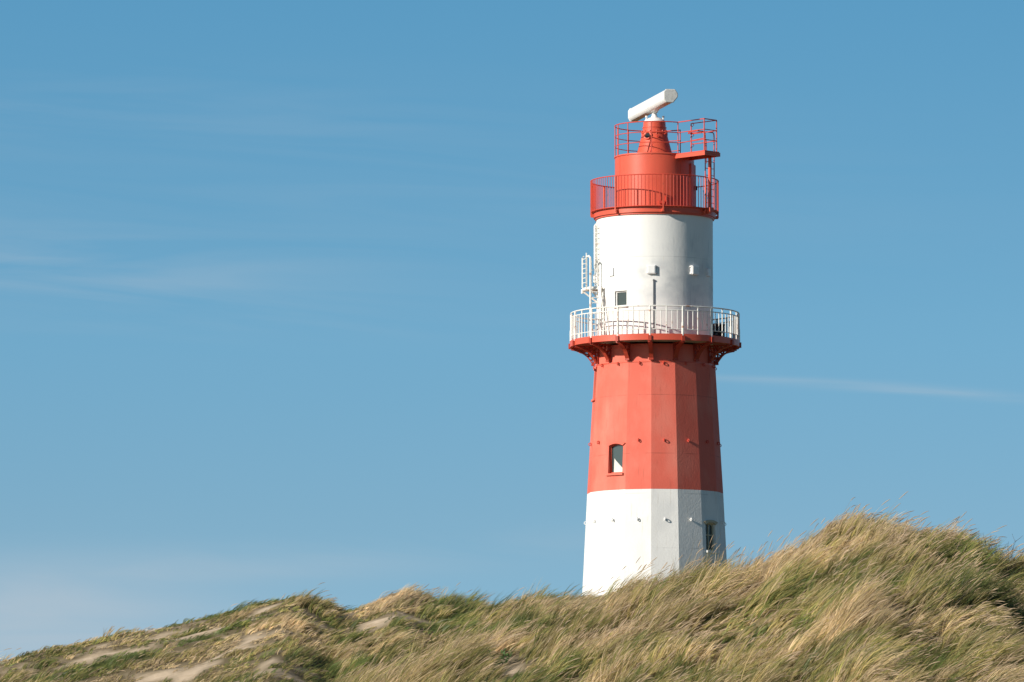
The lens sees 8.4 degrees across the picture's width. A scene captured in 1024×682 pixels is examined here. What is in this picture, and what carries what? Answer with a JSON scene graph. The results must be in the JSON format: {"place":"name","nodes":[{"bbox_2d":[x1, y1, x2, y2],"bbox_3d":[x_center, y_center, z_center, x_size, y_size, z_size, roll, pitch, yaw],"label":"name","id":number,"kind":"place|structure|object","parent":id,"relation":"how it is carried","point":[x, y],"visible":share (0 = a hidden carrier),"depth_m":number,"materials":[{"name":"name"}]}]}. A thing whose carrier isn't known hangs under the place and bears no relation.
{"place":"outdoors","nodes":[
{"label":"outdoors","id":0,"kind":"place"},
{"bbox_2d":[0,539,987,681],"bbox_3d":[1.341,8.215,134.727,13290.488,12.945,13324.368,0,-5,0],"label":"sand dune","id":1,"kind":"structure","parent":0,"point":[181,674],"depth_m":155.66,"materials":[{"name":"beige sand"}]},
{"bbox_2d":[489,648,511,666],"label":"green weed","id":2,"kind":"object","parent":1,"relation":"on","point":[506,659],"visible":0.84,"depth_m":123.21,"materials":[{"name":"green plant"}]},
{"bbox_2d":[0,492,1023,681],"bbox_3d":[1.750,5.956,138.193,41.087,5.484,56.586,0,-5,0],"label":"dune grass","id":3,"kind":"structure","parent":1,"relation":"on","point":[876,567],"depth_m":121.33,"materials":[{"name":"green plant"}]},
{"bbox_2d":[568,89,740,596],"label":"lighthouse","id":4,"kind":"object","parent":1,"relation":"on","point":[654,347],"visible":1,"depth_m":259.26,"materials":[{"name":"white paint"}]},
{"bbox_2d":[606,441,624,475],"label":"window","id":5,"kind":"structure","parent":4,"relation":"in","point":[616,450],"depth_m":259.00,"materials":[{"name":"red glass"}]},
{"bbox_2d":[613,291,626,307],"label":"window","id":6,"kind":"structure","parent":4,"relation":"in","point":[621,296],"depth_m":259.70,"materials":[{"name":"white glass"}]},
{"bbox_2d":[690,163,696,205],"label":"door","id":7,"kind":"structure","parent":4,"relation":"in","point":[692,167],"depth_m":261.16,"materials":[{"name":"red paint"}]},
{"bbox_2d":[704,520,718,553],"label":"window","id":8,"kind":"structure","parent":4,"relation":"in","point":[708,526],"depth_m":258.94,"materials":[{"name":"glass"}]},
{"bbox_2d":[713,324,724,336],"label":"equipment box","id":9,"kind":"object","parent":4,"relation":"on","point":[718,333],"visible":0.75,"depth_m":261.38,"materials":[{"name":"paint"}]},
{"bbox_2d":[954,534,1023,579],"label":"grass","id":10,"kind":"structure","parent":1,"relation":"on","point":[1004,555],"depth_m":122.64,"materials":[{"name":"plant"}]},
{"bbox_2d":[0,0,1023,662],"label":"sky","id":11,"kind":"structure","parent":0,"point":[289,290],"materials":[{"name":"blue"}]}
]}

